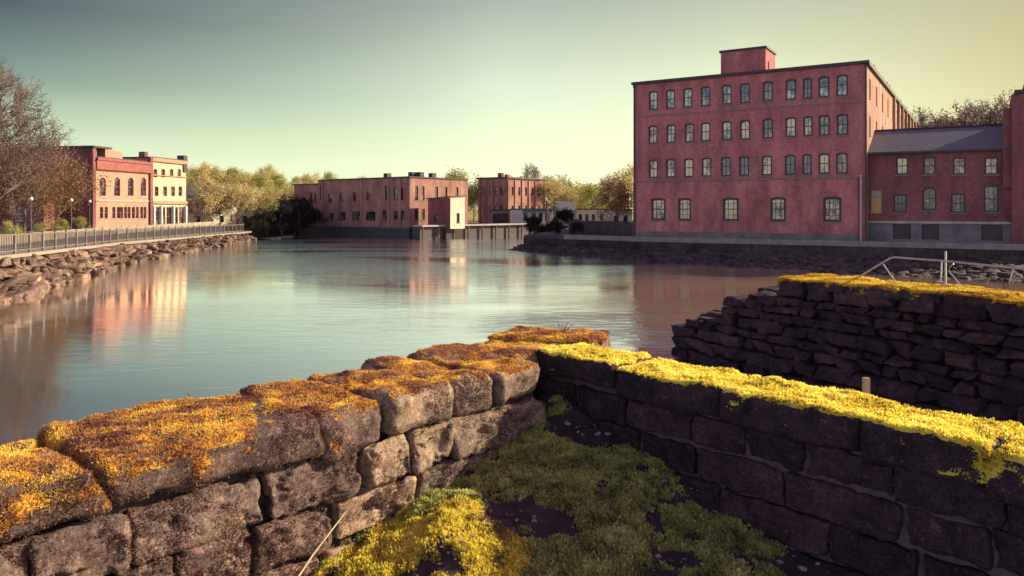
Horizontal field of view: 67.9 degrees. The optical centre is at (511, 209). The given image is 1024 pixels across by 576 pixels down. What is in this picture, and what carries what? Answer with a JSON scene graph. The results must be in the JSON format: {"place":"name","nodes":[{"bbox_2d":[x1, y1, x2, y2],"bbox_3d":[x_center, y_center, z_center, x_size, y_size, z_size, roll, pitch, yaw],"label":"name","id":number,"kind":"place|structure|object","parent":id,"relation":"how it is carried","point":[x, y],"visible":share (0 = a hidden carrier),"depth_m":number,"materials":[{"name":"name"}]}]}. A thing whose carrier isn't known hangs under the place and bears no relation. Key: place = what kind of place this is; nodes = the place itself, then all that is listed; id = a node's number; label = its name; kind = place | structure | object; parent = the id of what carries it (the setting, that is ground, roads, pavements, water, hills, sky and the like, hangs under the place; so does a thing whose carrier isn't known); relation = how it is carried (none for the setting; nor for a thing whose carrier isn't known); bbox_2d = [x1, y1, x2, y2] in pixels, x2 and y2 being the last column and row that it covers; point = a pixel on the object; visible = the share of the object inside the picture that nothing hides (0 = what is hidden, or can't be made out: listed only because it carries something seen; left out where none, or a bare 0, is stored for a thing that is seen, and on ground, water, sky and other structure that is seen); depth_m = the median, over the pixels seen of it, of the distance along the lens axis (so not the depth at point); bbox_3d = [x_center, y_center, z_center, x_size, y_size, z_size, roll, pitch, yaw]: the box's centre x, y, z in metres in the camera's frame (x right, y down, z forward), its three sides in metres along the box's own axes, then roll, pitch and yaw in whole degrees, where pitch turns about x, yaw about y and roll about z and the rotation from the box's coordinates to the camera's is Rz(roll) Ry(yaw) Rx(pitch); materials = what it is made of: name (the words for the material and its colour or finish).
{"place":"outdoors","nodes":[
{"label":"outdoors","id":0,"kind":"place"},
{"bbox_2d":[0,226,230,248],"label":"street","id":1,"kind":"structure","parent":0,"point":[123,235],"depth_m":86.54,"materials":[{"name":"grey asphalt"}]},
{"bbox_2d":[0,192,64,229],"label":"bush","id":2,"kind":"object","parent":1,"relation":"on","point":[10,216],"depth_m":99.00,"materials":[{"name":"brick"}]},
{"bbox_2d":[0,138,79,232],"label":"copper tree","id":3,"kind":"object","parent":1,"relation":"on","point":[41,195],"visible":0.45,"depth_m":79.75,"materials":[{"name":"brown plant"}]},
{"bbox_2d":[0,57,83,224],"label":"shade tree","id":4,"kind":"object","parent":1,"relation":"on","point":[16,112],"visible":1,"depth_m":63.35,"materials":[{"name":"brown plant"}]},
{"bbox_2d":[23,150,111,228],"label":"copper tree","id":5,"kind":"object","parent":1,"relation":"on","point":[77,185],"visible":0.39,"depth_m":92.27,"materials":[{"name":"brown plant"}]},
{"bbox_2d":[2,145,152,228],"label":"rose brick building","id":6,"kind":"structure","parent":1,"relation":"on","point":[126,199],"depth_m":107.04,"materials":[{"name":"brick"}]},
{"bbox_2d":[123,152,187,224],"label":"cream building","id":7,"kind":"structure","parent":1,"relation":"on","point":[170,202],"depth_m":119.63,"materials":[{"name":"paint"}]},
{"bbox_2d":[0,231,251,258],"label":"promenade","id":8,"kind":"structure","parent":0,"point":[26,253],"depth_m":62.41,"materials":[{"name":"beige concrete"}]},
{"bbox_2d":[0,221,215,245],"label":"parapet wall","id":9,"kind":"structure","parent":8,"relation":"on","point":[206,223],"depth_m":81.68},
{"bbox_2d":[0,224,242,253],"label":"promenade railing","id":10,"kind":"object","parent":8,"relation":"on","point":[73,237],"visible":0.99,"depth_m":60.47,"materials":[{"name":"grey metal"}]},
{"bbox_2d":[230,211,632,237],"bbox_3d":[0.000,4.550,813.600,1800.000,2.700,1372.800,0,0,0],"label":"riverbank","id":11,"kind":"structure","parent":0,"point":[459,233],"depth_m":133.54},
{"bbox_2d":[187,197,210,221],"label":"tree","id":12,"kind":"object","parent":11,"relation":"on","point":[199,208],"visible":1,"depth_m":128.04,"materials":[{"name":"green plant"}]},
{"bbox_2d":[186,183,230,225],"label":"house","id":13,"kind":"structure","parent":11,"relation":"on","point":[190,216],"depth_m":134.77,"materials":[{"name":"beige paint"}]},
{"bbox_2d":[191,177,234,220],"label":"tree","id":14,"kind":"object","parent":11,"relation":"on","point":[213,196],"visible":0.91,"depth_m":131.33,"materials":[{"name":"yellow plant"}]},
{"bbox_2d":[219,181,262,224],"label":"tree","id":15,"kind":"object","parent":11,"relation":"on","point":[243,196],"visible":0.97,"depth_m":135.77,"materials":[{"name":"yellow plant"}]},
{"bbox_2d":[230,181,273,210],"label":"tree","id":16,"kind":"object","parent":11,"relation":"on","point":[261,200],"visible":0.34,"depth_m":148.75,"materials":[{"name":"yellow plant"}]},
{"bbox_2d":[242,215,263,235],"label":"bush","id":17,"kind":"object","parent":11,"relation":"on","point":[250,222],"visible":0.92,"depth_m":128.53,"materials":[{"name":"green plant"}]},
{"bbox_2d":[253,209,281,236],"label":"bush","id":18,"kind":"object","parent":11,"relation":"on","point":[269,219],"visible":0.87,"depth_m":130.09,"materials":[{"name":"green plant"}]},
{"bbox_2d":[265,201,305,235],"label":"bush","id":19,"kind":"object","parent":11,"relation":"on","point":[284,212],"visible":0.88,"depth_m":133.07,"materials":[{"name":"green plant"}]},
{"bbox_2d":[276,193,315,234],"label":"bush","id":20,"kind":"object","parent":11,"relation":"on","point":[303,205],"visible":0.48,"depth_m":138.35,"materials":[{"name":"green plant"}]},
{"bbox_2d":[299,205,328,234],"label":"bush","id":21,"kind":"object","parent":11,"relation":"on","point":[315,217],"visible":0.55,"depth_m":139.91,"materials":[{"name":"green plant"}]},
{"bbox_2d":[292,172,468,237],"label":"warehouse building","id":22,"kind":"structure","parent":11,"relation":"on","point":[386,205],"depth_m":136.53,"materials":[{"name":"red brick"}]},
{"bbox_2d":[426,195,465,228],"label":"shed building","id":23,"kind":"structure","parent":11,"relation":"on","point":[448,212],"depth_m":128.04,"materials":[{"name":"paint"}]},
{"bbox_2d":[443,165,486,211],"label":"tree","id":24,"kind":"object","parent":11,"relation":"on","point":[471,197],"visible":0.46,"depth_m":173.70,"materials":[{"name":"green plant"}]},
{"bbox_2d":[476,173,547,223],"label":"square building","id":25,"kind":"structure","parent":11,"relation":"on","point":[503,191],"depth_m":171.40,"materials":[{"name":"red brick"}]},
{"bbox_2d":[490,209,509,223],"bbox_3d":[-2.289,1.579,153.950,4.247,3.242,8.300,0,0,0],"label":"door frame","id":26,"kind":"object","parent":25,"relation":"attached to","point":[497,216],"depth_m":150.12,"materials":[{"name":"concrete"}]},
{"bbox_2d":[510,209,552,225],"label":"shop building","id":27,"kind":"structure","parent":11,"relation":"on","point":[517,215],"depth_m":149.00,"materials":[{"name":"white paint"}]},
{"bbox_2d":[552,179,588,208],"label":"tree","id":28,"kind":"object","parent":11,"relation":"on","point":[569,197],"visible":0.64,"depth_m":182.93,"materials":[{"name":"yellow plant"}]},
{"bbox_2d":[256,194,632,223],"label":"hill","id":29,"kind":"structure","parent":0,"point":[470,217],"depth_m":218.53,"materials":[{"name":"green plant"}]},
{"bbox_2d":[206,164,236,190],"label":"hill tree","id":30,"kind":"object","parent":29,"relation":"on","point":[220,176],"visible":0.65,"depth_m":238.04,"materials":[{"name":"yellow plant"}]},
{"bbox_2d":[222,164,248,188],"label":"hill tree","id":31,"kind":"object","parent":29,"relation":"on","point":[233,171],"visible":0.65,"depth_m":242.22,"materials":[{"name":"green plant"}]},
{"bbox_2d":[249,170,274,195],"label":"hill tree","id":32,"kind":"object","parent":29,"relation":"on","point":[259,180],"visible":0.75,"depth_m":239.31,"materials":[{"name":"green plant"}]},
{"bbox_2d":[531,173,570,208],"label":"tree","id":33,"kind":"object","parent":29,"relation":"on","point":[550,189],"visible":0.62,"depth_m":177.92,"materials":[{"name":"yellow plant"}]},
{"bbox_2d":[575,181,610,208],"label":"tree","id":34,"kind":"object","parent":29,"relation":"on","point":[593,189],"visible":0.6,"depth_m":179.71,"materials":[{"name":"green plant"}]},
{"bbox_2d":[0,234,1023,445],"bbox_3d":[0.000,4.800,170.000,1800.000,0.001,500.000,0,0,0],"label":"river water","id":35,"kind":"structure","parent":0,"point":[232,319],"depth_m":36.16,"materials":[{"name":"liquid"}]},
{"bbox_2d":[412,223,533,238],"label":"landing stage","id":36,"kind":"object","parent":35,"relation":"in","point":[471,230],"visible":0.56,"depth_m":133.09,"materials":[{"name":"wood"}]},
{"bbox_2d":[671,273,1023,425],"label":"ruined wall","id":37,"kind":"structure","parent":35,"relation":"in","point":[956,348],"depth_m":19.06,"materials":[{"name":"brown stone"}]},
{"bbox_2d":[857,251,1023,285],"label":"bent railing","id":38,"kind":"object","parent":37,"relation":"on","point":[945,260],"visible":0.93,"depth_m":19.12,"materials":[{"name":"metal"}]},
{"bbox_2d":[0,0,1023,208],"label":"sky","id":39,"kind":"structure","parent":0,"point":[349,89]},
{"bbox_2d":[524,228,605,238],"bbox_3d":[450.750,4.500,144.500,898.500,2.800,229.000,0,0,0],"label":"terrace","id":40,"kind":"structure","parent":0,"point":[547,234],"depth_m":94.62,"materials":[{"name":"concrete"}]},
{"bbox_2d":[524,214,544,234],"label":"shrub","id":41,"kind":"object","parent":40,"relation":"on","point":[532,222],"visible":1,"depth_m":91.84,"materials":[{"name":"green plant"}]},
{"bbox_2d":[541,219,563,234],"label":"shrub","id":42,"kind":"object","parent":40,"relation":"on","point":[553,225],"visible":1,"depth_m":90.70,"materials":[{"name":"green plant"}]},
{"bbox_2d":[553,206,576,230],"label":"shrub","id":43,"kind":"object","parent":40,"relation":"on","point":[565,215],"visible":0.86,"depth_m":107.72,"materials":[{"name":"green plant"}]},
{"bbox_2d":[575,209,607,220],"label":"pale building","id":44,"kind":"structure","parent":40,"relation":"on","point":[586,214],"depth_m":158.00,"materials":[{"name":"beige paint"}]},
{"bbox_2d":[569,219,632,235],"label":"board fence","id":45,"kind":"object","parent":40,"relation":"on","point":[614,228],"visible":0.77,"depth_m":89.44,"materials":[{"name":"grey wood"}]},
{"bbox_2d":[594,179,632,221],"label":"orange tree","id":46,"kind":"object","parent":40,"relation":"on","point":[621,196],"visible":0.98,"depth_m":110.75,"materials":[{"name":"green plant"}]},
{"bbox_2d":[595,157,632,208],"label":"tree","id":47,"kind":"object","parent":40,"relation":"on","point":[628,175],"visible":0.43,"depth_m":160.13,"materials":[{"name":"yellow plant"}]},
{"bbox_2d":[631,46,916,240],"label":"mill building","id":48,"kind":"structure","parent":40,"relation":"on","point":[750,143],"depth_m":77.08,"materials":[{"name":"brick"}]},
{"bbox_2d":[648,91,658,110],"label":"window","id":49,"kind":"structure","parent":48,"relation":"in","point":[653,95],"depth_m":82.64,"materials":[{"name":"glass"}]},
{"bbox_2d":[650,198,665,220],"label":"window","id":50,"kind":"structure","parent":48,"relation":"in","point":[658,204],"depth_m":82.18,"materials":[{"name":"glass"}]},
{"bbox_2d":[665,89,675,109],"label":"window","id":51,"kind":"structure","parent":48,"relation":"in","point":[670,94],"depth_m":81.66,"materials":[{"name":"glass"}]},
{"bbox_2d":[677,198,691,221],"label":"window","id":52,"kind":"structure","parent":48,"relation":"in","point":[684,204],"depth_m":80.67,"materials":[{"name":"glass"}]},
{"bbox_2d":[682,88,692,108],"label":"window","id":53,"kind":"structure","parent":48,"relation":"in","point":[687,93],"depth_m":80.67,"materials":[{"name":"glass"}]},
{"bbox_2d":[700,86,710,106],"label":"window","id":54,"kind":"structure","parent":48,"relation":"in","point":[705,91],"depth_m":79.63,"materials":[{"name":"glass"}]},
{"bbox_2d":[700,122,710,142],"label":"window","id":55,"kind":"structure","parent":48,"relation":"in","point":[705,127],"depth_m":79.63,"materials":[{"name":"glass"}]},
{"bbox_2d":[701,158,711,177],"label":"window","id":56,"kind":"structure","parent":48,"relation":"in","point":[706,162],"depth_m":79.57,"materials":[{"name":"glass"}]},
{"bbox_2d":[720,157,731,176],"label":"window","id":57,"kind":"structure","parent":48,"relation":"in","point":[725,161],"depth_m":78.49,"materials":[{"name":"glass"}]},
{"bbox_2d":[721,85,732,105],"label":"window","id":58,"kind":"structure","parent":48,"relation":"in","point":[726,89],"depth_m":78.43,"materials":[{"name":"glass"}]},
{"bbox_2d":[721,121,732,141],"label":"window","id":59,"kind":"structure","parent":48,"relation":"in","point":[726,125],"depth_m":78.43,"materials":[{"name":"glass"}]},
{"bbox_2d":[722,197,739,221],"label":"window","id":60,"kind":"structure","parent":48,"relation":"in","point":[730,205],"depth_m":78.09,"materials":[{"name":"glass"}]},
{"bbox_2d":[738,156,749,176],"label":"window","id":61,"kind":"structure","parent":48,"relation":"in","point":[744,160],"depth_m":77.48,"materials":[{"name":"glass"}]},
{"bbox_2d":[738,83,750,104],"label":"window","id":62,"kind":"structure","parent":48,"relation":"in","point":[745,87],"depth_m":77.46,"materials":[{"name":"glass"}]},
{"bbox_2d":[739,120,750,140],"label":"window","id":63,"kind":"structure","parent":48,"relation":"in","point":[744,124],"depth_m":77.43,"materials":[{"name":"glass"}]},
{"bbox_2d":[760,155,772,176],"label":"window","id":64,"kind":"structure","parent":48,"relation":"in","point":[766,160],"depth_m":76.32,"materials":[{"name":"glass"}]},
{"bbox_2d":[761,81,773,102],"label":"window","id":65,"kind":"structure","parent":48,"relation":"in","point":[768,85],"depth_m":76.26,"materials":[{"name":"glass"}]},
{"bbox_2d":[761,118,773,139],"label":"window","id":66,"kind":"structure","parent":48,"relation":"in","point":[767,123],"depth_m":76.26,"materials":[{"name":"glass"}]},
{"bbox_2d":[769,197,786,221],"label":"window","id":67,"kind":"structure","parent":48,"relation":"in","point":[777,205],"depth_m":75.61,"materials":[{"name":"glass"}]},
{"bbox_2d":[784,79,796,100],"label":"window","id":68,"kind":"structure","parent":48,"relation":"in","point":[791,83],"depth_m":75.10,"materials":[{"name":"glass"}]},
{"bbox_2d":[784,117,796,138],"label":"window","id":69,"kind":"structure","parent":48,"relation":"in","point":[790,121],"depth_m":75.10,"materials":[{"name":"glass"}]},
{"bbox_2d":[784,154,796,175],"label":"window","id":70,"kind":"structure","parent":48,"relation":"in","point":[790,160],"depth_m":75.12,"materials":[{"name":"glass"}]},
{"bbox_2d":[801,78,812,99],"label":"window","id":71,"kind":"structure","parent":48,"relation":"in","point":[807,82],"depth_m":74.28,"materials":[{"name":"glass"}]},
{"bbox_2d":[801,154,812,175],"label":"window","id":72,"kind":"structure","parent":48,"relation":"in","point":[807,158],"depth_m":74.30,"materials":[{"name":"glass"}]},
{"bbox_2d":[802,116,813,137],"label":"window","id":73,"kind":"structure","parent":48,"relation":"in","point":[808,120],"depth_m":74.26,"materials":[{"name":"glass"}]},
{"bbox_2d":[817,76,830,98],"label":"window","id":74,"kind":"structure","parent":48,"relation":"in","point":[823,82],"depth_m":73.48,"materials":[{"name":"glass"}]},
{"bbox_2d":[817,115,830,136],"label":"window","id":75,"kind":"structure","parent":48,"relation":"in","point":[824,120],"depth_m":73.45,"materials":[{"name":"glass"}]},
{"bbox_2d":[817,153,830,174],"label":"window","id":76,"kind":"structure","parent":48,"relation":"in","point":[824,158],"depth_m":73.45,"materials":[{"name":"glass"}]},
{"bbox_2d":[822,197,841,222],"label":"window","id":77,"kind":"structure","parent":48,"relation":"in","point":[831,205],"depth_m":72.97,"materials":[{"name":"glass"}]},
{"bbox_2d":[835,74,848,97],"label":"window","id":78,"kind":"structure","parent":48,"relation":"in","point":[842,80],"depth_m":72.59,"materials":[{"name":"glass"}]},
{"bbox_2d":[835,114,848,135],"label":"window","id":79,"kind":"structure","parent":48,"relation":"in","point":[842,119],"depth_m":72.59,"materials":[{"name":"glass"}]},
{"bbox_2d":[835,153,848,174],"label":"window","id":80,"kind":"structure","parent":48,"relation":"in","point":[841,158],"depth_m":72.63,"materials":[{"name":"glass"}]},
{"bbox_2d":[867,123,1010,243],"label":"wing building","id":81,"kind":"structure","parent":40,"relation":"on","point":[936,184],"depth_m":69.71,"materials":[{"name":"brick"}]},
{"bbox_2d":[871,190,881,212],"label":"door","id":82,"kind":"structure","parent":81,"relation":"in","point":[876,195],"depth_m":72.13,"materials":[{"name":"metal"}]},
{"bbox_2d":[892,194,907,213],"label":"window","id":83,"kind":"structure","parent":81,"relation":"in","point":[900,200],"depth_m":71.08,"materials":[{"name":"glass"}]},
{"bbox_2d":[895,157,908,175],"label":"window","id":84,"kind":"structure","parent":81,"relation":"in","point":[901,162],"depth_m":71.00,"materials":[{"name":"glass"}]},
{"bbox_2d":[921,187,936,211],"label":"window","id":85,"kind":"structure","parent":81,"relation":"in","point":[929,194],"depth_m":69.81,"materials":[{"name":"glass"}]},
{"bbox_2d":[922,157,936,175],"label":"window","id":86,"kind":"structure","parent":81,"relation":"in","point":[929,163],"depth_m":69.80,"materials":[{"name":"glass"}]},
{"bbox_2d":[950,194,966,213],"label":"window","id":87,"kind":"structure","parent":81,"relation":"in","point":[957,200],"depth_m":68.63,"materials":[{"name":"glass"}]},
{"bbox_2d":[951,157,966,175],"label":"window","id":88,"kind":"structure","parent":81,"relation":"in","point":[959,163],"depth_m":68.55,"materials":[{"name":"glass"}]},
{"bbox_2d":[983,157,998,175],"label":"window","id":89,"kind":"structure","parent":81,"relation":"in","point":[991,163],"depth_m":67.27,"materials":[{"name":"glass"}]},
{"bbox_2d":[983,186,999,212],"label":"window","id":90,"kind":"structure","parent":81,"relation":"in","point":[991,193],"depth_m":67.30,"materials":[{"name":"glass"}]},
{"bbox_2d":[905,106,986,127],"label":"bare tree","id":91,"kind":"object","parent":40,"relation":"on","point":[946,121],"visible":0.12,"depth_m":128.47,"materials":[{"name":"brown plant"}]},
{"bbox_2d":[944,99,988,125],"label":"bare tree","id":92,"kind":"object","parent":40,"relation":"on","point":[970,120],"visible":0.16,"depth_m":128.24,"materials":[{"name":"brown plant"}]},
{"bbox_2d":[962,99,1003,123],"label":"bare tree","id":93,"kind":"object","parent":40,"relation":"on","point":[996,112],"visible":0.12,"depth_m":131.80,"materials":[{"name":"brown plant"}]},
{"bbox_2d":[1003,85,1023,243],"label":"brick tower","id":94,"kind":"structure","parent":40,"relation":"on","point":[1013,140],"depth_m":65.40,"materials":[{"name":"red brick"}]},
{"bbox_2d":[325,393,836,575],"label":"ground nook","id":95,"kind":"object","parent":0,"point":[554,521],"visible":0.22,"depth_m":5.20,"materials":[{"name":"soil"}]},
{"bbox_2d":[311,490,535,575],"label":"ground moss","id":96,"kind":"object","parent":95,"relation":"on","point":[446,517],"visible":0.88,"depth_m":4.83,"materials":[{"name":"yellow plant"}]},
{"bbox_2d":[310,394,788,575],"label":"shade moss","id":97,"kind":"object","parent":95,"relation":"on","point":[625,528],"visible":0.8,"depth_m":5.31,"materials":[{"name":"green plant"}]},
{"bbox_2d":[334,406,828,575],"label":"leaf litter","id":98,"kind":"object","parent":95,"relation":"on","point":[572,526],"visible":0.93,"depth_m":5.09,"materials":[{"name":"brown plant"}]},
{"bbox_2d":[451,419,819,575],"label":"pebbles","id":99,"kind":"object","parent":95,"relation":"on","point":[658,555],"visible":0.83,"depth_m":5.16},
{"bbox_2d":[578,249,1023,276],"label":"shore","id":100,"kind":"structure","parent":0,"point":[825,258],"depth_m":68.54,"materials":[{"name":"stone"}]},
{"bbox_2d":[508,243,1023,282],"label":"shore rocks","id":101,"kind":"object","parent":100,"relation":"on","point":[842,265],"visible":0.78,"depth_m":65.08,"materials":[{"name":"stone"}]},
{"bbox_2d":[523,237,1023,260],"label":"quay wall","id":102,"kind":"structure","parent":100,"relation":"on","point":[970,254],"depth_m":71.60,"materials":[{"name":"stone"}]},
{"bbox_2d":[564,235,1023,249],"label":"coping","id":103,"kind":"object","parent":102,"relation":"on","point":[986,246],"visible":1,"depth_m":70.86,"materials":[{"name":"concrete"}]},
{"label":"ground fill","id":104,"kind":"structure","parent":0,"visible":0},
{"bbox_2d":[0,339,561,575],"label":"mossy wall","id":105,"kind":"structure","parent":104,"relation":"on","point":[276,478],"depth_m":4.63,"materials":[{"name":"stone"}]},
{"bbox_2d":[0,554,18,575],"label":"slanting slab","id":106,"kind":"structure","parent":105,"relation":"on","point":[7,568],"depth_m":2.83,"materials":[{"name":"brown stone"}]},
{"bbox_2d":[487,325,610,398],"bbox_3d":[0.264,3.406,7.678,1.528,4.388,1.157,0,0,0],"label":"corner stone","id":107,"kind":"object","parent":105,"relation":"attached to","point":[518,333],"visible":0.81,"depth_m":7.56,"materials":[{"name":"brown stone"}]},
{"bbox_2d":[536,342,1023,575],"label":"mossy wall","id":108,"kind":"structure","parent":104,"relation":"on","point":[845,482],"depth_m":4.95,"materials":[{"name":"stone"}]},
{"bbox_3d":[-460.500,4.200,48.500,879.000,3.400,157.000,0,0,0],"label":"left riverbank","id":109,"kind":"structure","parent":0,"visible":0},
{"bbox_2d":[0,233,256,302],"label":"stone embankment","id":110,"kind":"structure","parent":109,"relation":"on","point":[33,275],"depth_m":54.60,"materials":[{"name":"brown stone"}]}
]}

